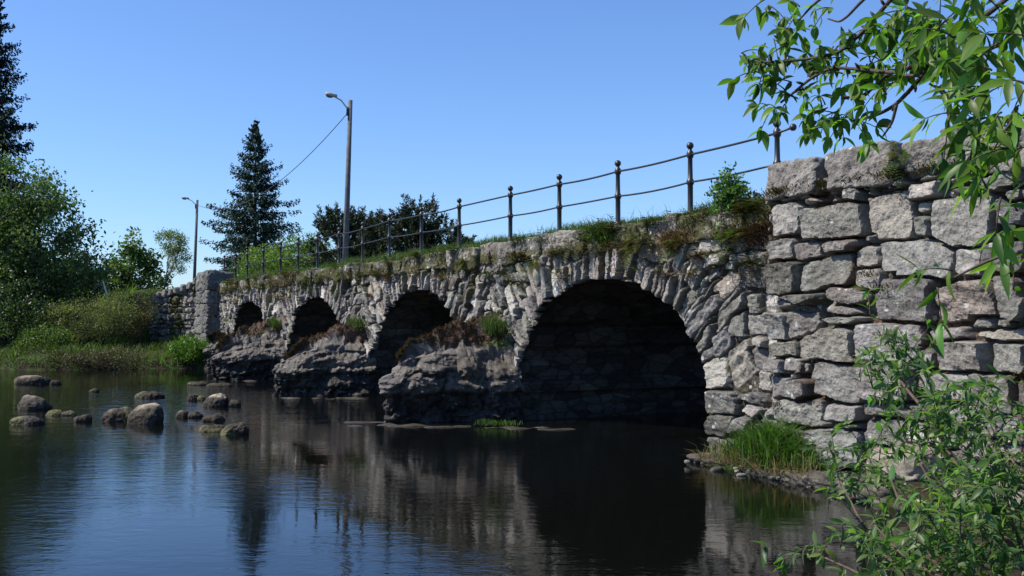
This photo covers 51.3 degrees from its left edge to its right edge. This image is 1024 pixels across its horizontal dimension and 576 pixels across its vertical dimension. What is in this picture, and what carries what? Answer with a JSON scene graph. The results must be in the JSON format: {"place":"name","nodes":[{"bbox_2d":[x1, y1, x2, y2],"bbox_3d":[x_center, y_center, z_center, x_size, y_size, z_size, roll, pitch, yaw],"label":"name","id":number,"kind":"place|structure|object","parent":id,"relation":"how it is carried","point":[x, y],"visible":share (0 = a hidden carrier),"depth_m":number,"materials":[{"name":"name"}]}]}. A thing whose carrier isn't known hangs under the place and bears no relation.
{"place":"outdoors","nodes":[
{"label":"outdoors","id":0,"kind":"place"},
{"bbox_2d":[0,368,914,575],"bbox_3d":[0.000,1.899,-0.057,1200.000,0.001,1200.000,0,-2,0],"label":"river","id":1,"kind":"structure","parent":0,"point":[305,485],"depth_m":11.49,"materials":[{"name":"blue liquid"}]},
{"bbox_2d":[9,416,44,424],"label":"boulder","id":2,"kind":"object","parent":1,"relation":"on","point":[25,420],"visible":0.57,"depth_m":19.31,"materials":[{"name":"stone"}]},
{"bbox_2d":[14,375,50,383],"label":"boulder","id":3,"kind":"object","parent":1,"relation":"on","point":[30,379],"visible":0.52,"depth_m":31.54,"materials":[{"name":"stone"}]},
{"bbox_2d":[17,395,51,409],"bbox_3d":[-10.152,2.540,22.707,0.662,0.537,0.563,1,-2,-33],"label":"boulder","id":4,"kind":"object","parent":1,"relation":"on","point":[30,402],"visible":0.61,"depth_m":22.55,"materials":[{"name":"stone"}]},
{"bbox_2d":[46,410,62,415],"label":"boulder","id":5,"kind":"object","parent":1,"relation":"on","point":[54,413],"visible":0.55,"depth_m":21.19,"materials":[{"name":"stone"}]},
{"bbox_2d":[49,380,61,384],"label":"boulder","id":6,"kind":"object","parent":1,"relation":"on","point":[55,382],"visible":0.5,"depth_m":31.36,"materials":[{"name":"stone"}]},
{"bbox_2d":[61,410,75,415],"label":"boulder","id":7,"kind":"object","parent":1,"relation":"on","point":[68,413],"visible":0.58,"depth_m":21.21,"materials":[{"name":"stone"}]},
{"bbox_2d":[73,414,91,421],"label":"boulder","id":8,"kind":"object","parent":1,"relation":"on","point":[84,418],"visible":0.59,"depth_m":19.85,"materials":[{"name":"stone"}]},
{"bbox_2d":[89,388,99,391],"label":"boulder","id":9,"kind":"object","parent":1,"relation":"on","point":[94,390],"visible":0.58,"depth_m":28.12,"materials":[{"name":"stone"}]},
{"bbox_2d":[101,407,132,421],"bbox_3d":[-7.410,2.509,20.116,0.630,0.538,0.477,0,-2,0],"label":"boulder","id":10,"kind":"object","parent":1,"relation":"on","point":[117,414],"visible":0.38,"depth_m":19.94,"materials":[{"name":"stone"}]},
{"bbox_2d":[127,403,163,424],"bbox_3d":[-6.773,2.499,19.674,0.649,0.740,0.560,0,-2,0],"label":"boulder","id":11,"kind":"object","parent":1,"relation":"on","point":[149,413],"visible":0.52,"depth_m":19.49,"materials":[{"name":"stone"}]},
{"bbox_2d":[134,391,164,397],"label":"boulder","id":12,"kind":"object","parent":1,"relation":"on","point":[151,394],"visible":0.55,"depth_m":25.94,"materials":[{"name":"stone"}]},
{"bbox_2d":[175,410,188,417],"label":"boulder","id":13,"kind":"object","parent":1,"relation":"on","point":[182,414],"visible":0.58,"depth_m":20.72,"materials":[{"name":"stone"}]},
{"bbox_2d":[188,394,198,400],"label":"boulder","id":14,"kind":"object","parent":1,"relation":"on","point":[192,397],"visible":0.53,"depth_m":25.13,"materials":[{"name":"stone"}]},
{"bbox_2d":[188,411,203,417],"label":"boulder","id":15,"kind":"object","parent":1,"relation":"on","point":[194,414],"visible":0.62,"depth_m":20.73,"materials":[{"name":"stone"}]},
{"bbox_2d":[187,381,207,384],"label":"boulder","id":16,"kind":"object","parent":1,"relation":"on","point":[197,383],"visible":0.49,"depth_m":31.09,"materials":[{"name":"stone"}]},
{"bbox_2d":[197,396,205,400],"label":"boulder","id":17,"kind":"object","parent":1,"relation":"on","point":[201,398],"visible":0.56,"depth_m":25.14,"materials":[{"name":"stone"}]},
{"bbox_2d":[199,424,224,431],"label":"boulder","id":18,"kind":"object","parent":1,"relation":"on","point":[212,428],"visible":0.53,"depth_m":18.15,"materials":[{"name":"stone"}]},
{"bbox_2d":[202,414,224,421],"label":"boulder","id":19,"kind":"object","parent":1,"relation":"on","point":[213,418],"visible":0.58,"depth_m":19.96,"materials":[{"name":"stone"}]},
{"bbox_2d":[202,393,228,406],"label":"boulder","id":20,"kind":"object","parent":1,"relation":"on","point":[218,400],"visible":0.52,"depth_m":23.36,"materials":[{"name":"stone"}]},
{"bbox_2d":[206,383,232,385],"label":"boulder","id":21,"kind":"object","parent":1,"relation":"on","point":[219,384],"visible":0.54,"depth_m":30.58,"materials":[{"name":"stone"}]},
{"bbox_2d":[226,399,240,406],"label":"boulder","id":22,"kind":"object","parent":1,"relation":"on","point":[233,403],"visible":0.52,"depth_m":23.43,"materials":[{"name":"stone"}]},
{"bbox_2d":[220,422,248,434],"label":"boulder","id":23,"kind":"object","parent":1,"relation":"on","point":[240,428],"visible":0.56,"depth_m":17.63,"materials":[{"name":"stone"}]},
{"bbox_2d":[0,289,1023,575],"bbox_3d":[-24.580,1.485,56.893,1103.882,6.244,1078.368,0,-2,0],"label":"ground","id":24,"kind":"structure","parent":0,"point":[6,365],"depth_m":40.87,"materials":[{"name":"green plant"}]},
{"bbox_2d":[0,0,54,307],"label":"spruce tree","id":25,"kind":"object","parent":24,"relation":"on","point":[7,122],"visible":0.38,"depth_m":58.46,"materials":[{"name":"green plant"}]},
{"bbox_2d":[0,269,74,346],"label":"broadleaf tree","id":26,"kind":"object","parent":24,"relation":"on","point":[9,321],"visible":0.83,"depth_m":44.71,"materials":[{"name":"green plant"}]},
{"bbox_2d":[10,344,73,356],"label":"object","id":27,"kind":"object","parent":24,"relation":"on","point":[39,349],"visible":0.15,"depth_m":41.99,"materials":[{"name":"green plant"}]},
{"bbox_2d":[11,322,75,349],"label":"twiggy shrub","id":28,"kind":"object","parent":24,"relation":"on","point":[31,334],"visible":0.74,"depth_m":43.49,"materials":[{"name":"green plant"}]},
{"bbox_2d":[0,134,124,327],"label":"willow tree","id":29,"kind":"object","parent":24,"relation":"on","point":[28,210],"visible":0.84,"depth_m":46.52,"materials":[{"name":"green plant"}]},
{"bbox_2d":[13,243,119,324],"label":"broadleaf tree","id":30,"kind":"object","parent":24,"relation":"on","point":[95,292],"visible":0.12,"depth_m":50.64,"materials":[{"name":"green plant"}]},
{"bbox_2d":[22,288,146,344],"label":"twiggy shrub","id":31,"kind":"object","parent":24,"relation":"on","point":[103,324],"visible":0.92,"depth_m":44.77,"materials":[{"name":"green plant"}]},
{"bbox_2d":[37,343,154,369],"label":"twiggy shrub","id":32,"kind":"object","parent":24,"relation":"on","point":[102,361],"visible":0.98,"depth_m":40.73,"materials":[{"name":"green plant"}]},
{"bbox_2d":[0,279,196,367],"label":"bank grass","id":33,"kind":"structure","parent":24,"relation":"on","point":[5,352],"depth_m":42.91,"materials":[{"name":"green plant"}]},
{"bbox_2d":[91,281,110,335],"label":"bare trunk","id":34,"kind":"object","parent":24,"relation":"on","point":[105,292],"visible":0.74,"depth_m":45.99,"materials":[{"name":"plant"}]},
{"bbox_2d":[94,288,165,343],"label":"twiggy shrub","id":35,"kind":"object","parent":24,"relation":"on","point":[145,314],"visible":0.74,"depth_m":45.83,"materials":[{"name":"green plant"}]},
{"bbox_2d":[101,226,173,291],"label":"broadleaf tree","id":36,"kind":"object","parent":24,"relation":"on","point":[134,254],"visible":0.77,"depth_m":54.71,"materials":[{"name":"green plant"}]},
{"bbox_2d":[149,278,195,342],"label":"wing wall","id":37,"kind":"structure","parent":24,"relation":"on","point":[178,307],"depth_m":46.86,"materials":[{"name":"stone"}]},
{"bbox_2d":[153,227,194,287],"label":"broadleaf tree","id":38,"kind":"object","parent":24,"relation":"on","point":[174,252],"visible":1,"depth_m":54.90,"materials":[{"name":"green plant"}]},
{"bbox_2d":[165,332,210,364],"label":"twiggy shrub","id":39,"kind":"object","parent":24,"relation":"on","point":[197,347],"visible":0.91,"depth_m":41.99,"materials":[{"name":"green plant"}]},
{"bbox_2d":[181,197,198,278],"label":"street lamp","id":40,"kind":"object","parent":24,"relation":"on","point":[195,242],"visible":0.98,"depth_m":76.07,"materials":[{"name":"metal"}]},
{"bbox_2d":[221,265,244,276],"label":"green bush","id":41,"kind":"object","parent":24,"relation":"on","point":[240,275],"visible":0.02,"depth_m":58.76,"materials":[{"name":"green plant"}]},
{"bbox_2d":[199,120,302,273],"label":"spruce tree","id":42,"kind":"object","parent":24,"relation":"on","point":[244,220],"visible":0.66,"depth_m":71.76,"materials":[{"name":"green plant"}]},
{"bbox_2d":[230,243,294,275],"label":"green bush","id":43,"kind":"object","parent":24,"relation":"on","point":[254,257],"visible":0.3,"depth_m":57.80,"materials":[{"name":"green plant"}]},
{"bbox_2d":[258,231,337,270],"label":"green bush","id":44,"kind":"object","parent":24,"relation":"on","point":[302,250],"visible":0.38,"depth_m":56.70,"materials":[{"name":"green plant"}]},
{"bbox_2d":[304,203,414,265],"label":"pine bush","id":45,"kind":"object","parent":24,"relation":"on","point":[329,218],"visible":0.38,"depth_m":51.42,"materials":[{"name":"green plant"}]},
{"bbox_2d":[355,192,476,259],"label":"pine bush","id":46,"kind":"object","parent":24,"relation":"on","point":[411,225],"visible":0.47,"depth_m":50.44,"materials":[{"name":"green plant"}]},
{"bbox_2d":[194,188,785,452],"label":"stone arch bridge","id":47,"kind":"structure","parent":24,"relation":"on","point":[595,329],"depth_m":20.48,"materials":[{"name":"grey stone"}]},
{"bbox_2d":[248,270,258,282],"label":"fern","id":48,"kind":"object","parent":47,"relation":"attached to","point":[254,275],"visible":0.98,"depth_m":37.67,"materials":[{"name":"green plant"}]},
{"bbox_2d":[261,315,281,327],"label":"grass tuft","id":49,"kind":"object","parent":47,"relation":"on","point":[276,322],"visible":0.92,"depth_m":34.81,"materials":[{"name":"green plant"}]},
{"bbox_2d":[332,263,343,283],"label":"fern","id":50,"kind":"object","parent":47,"relation":"attached to","point":[340,270],"visible":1,"depth_m":29.21,"materials":[{"name":"green plant"}]},
{"bbox_2d":[325,92,352,261],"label":"street lamp","id":51,"kind":"object","parent":47,"relation":"on","point":[345,254],"visible":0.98,"depth_m":42.07,"materials":[{"name":"metal"}]},
{"bbox_2d":[198,115,345,208],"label":"power cable","id":52,"kind":"object","parent":51,"relation":"hanging from","point":[291,171],"visible":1,"depth_m":50.49,"materials":[{"name":"rubber"}]},
{"bbox_2d":[345,312,366,332],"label":"grass tuft","id":53,"kind":"object","parent":47,"relation":"on","point":[359,323],"visible":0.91,"depth_m":27.69,"materials":[{"name":"green plant"}]},
{"bbox_2d":[379,254,391,268],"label":"fern","id":54,"kind":"object","parent":47,"relation":"attached to","point":[386,261],"visible":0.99,"depth_m":26.01,"materials":[{"name":"green plant"}]},
{"bbox_2d":[452,259,463,274],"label":"fern","id":55,"kind":"object","parent":47,"relation":"attached to","point":[461,263],"visible":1,"depth_m":22.13,"materials":[{"name":"green plant"}]},
{"bbox_2d":[220,194,765,282],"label":"verge grass","id":56,"kind":"structure","parent":47,"relation":"on","point":[471,244],"depth_m":22.32,"materials":[{"name":"green plant"}]},
{"bbox_2d":[479,309,510,338],"bbox_3d":[-0.374,0.695,20.542,0.561,0.601,0.962,1,-2,-32],"label":"grass tuft","id":57,"kind":"object","parent":47,"relation":"on","point":[493,325],"visible":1,"depth_m":20.43,"materials":[{"name":"green plant"}]},
{"bbox_2d":[473,418,522,426],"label":"grass tuft","id":58,"kind":"object","parent":47,"relation":"on","point":[495,422],"visible":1,"depth_m":18.96,"materials":[{"name":"green plant"}]},
{"bbox_2d":[219,121,796,277],"bbox_3d":[-4.401,-1.089,29.908,0.126,1.532,35.485,1,-2,-27],"label":"iron railing","id":59,"kind":"object","parent":47,"relation":"on","point":[690,154],"visible":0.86,"depth_m":20.50,"materials":[{"name":"black metal"}]},
{"bbox_2d":[520,257,541,280],"bbox_3d":[0.323,-0.326,19.361,0.344,0.452,0.715,1,-2,-30],"label":"fern","id":60,"kind":"object","parent":47,"relation":"attached to","point":[536,264],"visible":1,"depth_m":19.34,"materials":[{"name":"green plant"}]},
{"bbox_2d":[555,228,591,264],"bbox_3d":[1.073,-0.678,18.002,0.517,0.641,0.936,1,-2,-27],"label":"fern","id":61,"kind":"object","parent":47,"relation":"attached to","point":[579,243],"visible":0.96,"depth_m":17.99,"materials":[{"name":"green plant"}]},
{"bbox_2d":[581,214,621,246],"bbox_3d":[1.392,-0.887,17.487,0.532,0.639,1.021,1,-2,-28],"label":"moss cushion","id":62,"kind":"object","parent":47,"relation":"attached to","point":[602,236],"visible":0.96,"depth_m":17.38,"materials":[{"name":"green plant"}]},
{"bbox_2d":[619,226,657,268],"bbox_3d":[1.877,-0.617,16.435,0.429,0.703,0.760,2,-2,-43],"label":"fern","id":63,"kind":"object","parent":47,"relation":"attached to","point":[640,242],"visible":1,"depth_m":16.48,"materials":[{"name":"green plant"}]},
{"bbox_2d":[655,236,682,265],"bbox_3d":[2.255,-0.519,15.658,0.310,0.459,0.678,1,-2,-26],"label":"fern","id":64,"kind":"object","parent":47,"relation":"attached to","point":[670,247],"visible":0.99,"depth_m":15.59,"materials":[{"name":"green plant"}]},
{"bbox_2d":[649,225,696,253],"bbox_3d":[2.342,-0.704,15.775,0.494,0.470,1.277,1,-2,-30],"label":"moss cushion","id":65,"kind":"object","parent":47,"relation":"attached to","point":[668,234],"visible":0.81,"depth_m":15.62,"materials":[{"name":"green plant"}]},
{"bbox_2d":[704,226,747,266],"bbox_3d":[2.887,-0.537,14.430,0.563,0.618,0.806,1,-2,-38],"label":"fern","id":66,"kind":"object","parent":47,"relation":"attached to","point":[727,233],"visible":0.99,"depth_m":14.39,"materials":[{"name":"green plant"}]},
{"bbox_2d":[704,161,757,247],"bbox_3d":[3.046,-1.147,14.753,0.750,1.231,0.676,0,-2,0],"label":"sapling","id":67,"kind":"object","parent":47,"relation":"attached to","point":[730,191],"visible":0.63,"depth_m":14.64,"materials":[{"name":"green plant"}]},
{"bbox_2d":[737,186,772,224],"bbox_3d":[3.370,-1.024,14.137,0.930,0.748,0.604,-2,-2,42],"label":"moss cushion","id":68,"kind":"object","parent":47,"relation":"attached to","point":[761,203],"visible":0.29,"depth_m":14.17,"materials":[{"name":"green plant"}]},
{"bbox_2d":[729,213,782,252],"bbox_3d":[3.267,-0.728,13.981,0.442,0.522,1.275,1,-2,-19],"label":"moss cushion","id":69,"kind":"object","parent":47,"relation":"attached to","point":[766,233],"visible":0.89,"depth_m":13.98,"materials":[{"name":"plant"}]},
{"bbox_2d":[717,0,1023,356],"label":"willow tree","id":70,"kind":"object","parent":24,"relation":"on","point":[924,36],"visible":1,"depth_m":2.41,"materials":[{"name":"green plant"}]},
{"bbox_2d":[747,124,1023,484],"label":"abutment wall","id":71,"kind":"structure","parent":24,"relation":"on","point":[844,222],"depth_m":12.14,"materials":[{"name":"stone"}]},
{"bbox_2d":[873,140,911,191],"bbox_3d":[4.223,-1.327,11.725,0.381,0.627,0.410,1,-2,-38],"label":"fern","id":72,"kind":"object","parent":71,"relation":"attached to","point":[893,153],"visible":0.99,"depth_m":11.73,"materials":[{"name":"green plant"}]},
{"bbox_2d":[753,286,1023,575],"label":"willow shrub","id":73,"kind":"object","parent":24,"relation":"on","point":[979,491],"visible":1,"depth_m":3.09,"materials":[{"name":"green plant"}]},
{"bbox_2d":[944,483,1023,509],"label":"fallen stone","id":74,"kind":"object","parent":24,"relation":"on","point":[1017,499],"visible":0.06,"depth_m":9.59,"materials":[{"name":"grey stone"}]},
{"bbox_2d":[0,0,1023,288],"label":"sky","id":75,"kind":"structure","parent":0,"point":[145,106],"materials":[{"name":"blue"}]},
{"bbox_2d":[704,461,740,470],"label":"shore","id":76,"kind":"structure","parent":0,"point":[728,467],"depth_m":13.59,"materials":[{"name":"green plant"}]},
{"bbox_2d":[686,452,730,465],"bbox_3d":[2.789,2.286,14.101,0.582,0.181,1.160,1,-2,-33],"label":"fallen stone","id":77,"kind":"object","parent":76,"relation":"on","point":[693,458],"visible":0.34,"depth_m":14.09,"materials":[{"name":"grey stone"}]},
{"bbox_2d":[687,409,829,479],"bbox_3d":[3.130,1.873,13.259,1.654,0.738,2.560,1,-2,-32],"label":"grass tuft","id":78,"kind":"object","parent":76,"relation":"on","point":[776,446],"visible":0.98,"depth_m":12.98,"materials":[{"name":"green plant"}]},
{"bbox_2d":[741,464,783,477],"bbox_3d":[3.155,2.284,13.158,0.470,0.315,0.879,1,-2,-29],"label":"fallen stone","id":79,"kind":"object","parent":76,"relation":"on","point":[745,470],"visible":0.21,"depth_m":12.99,"materials":[{"name":"grey stone"}]},
{"bbox_2d":[684,460,906,511],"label":"shore pebbles","id":80,"kind":"object","parent":76,"relation":"on","point":[852,497],"visible":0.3,"depth_m":12.10,"materials":[{"name":"stone"}]},
{"bbox_2d":[779,468,842,487],"bbox_3d":[3.472,2.246,12.384,0.489,0.294,0.976,1,-2,-35],"label":"fallen stone","id":81,"kind":"object","parent":76,"relation":"on","point":[817,479],"visible":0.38,"depth_m":12.21,"materials":[{"name":"grey stone"}]},
{"bbox_2d":[836,474,889,498],"bbox_3d":[3.889,2.163,11.362,0.510,0.349,0.954,1,-2,-27],"label":"fallen stone","id":82,"kind":"object","parent":76,"relation":"on","point":[882,493],"visible":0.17,"depth_m":11.12,"materials":[{"name":"grey stone"}]},
{"bbox_2d":[866,444,948,481],"bbox_3d":[4.288,1.943,11.464,0.802,0.591,0.890,1,-2,-31],"label":"fallen stone","id":83,"kind":"object","parent":76,"relation":"on","point":[908,471],"visible":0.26,"depth_m":11.10,"materials":[{"name":"grey stone"}]}
]}

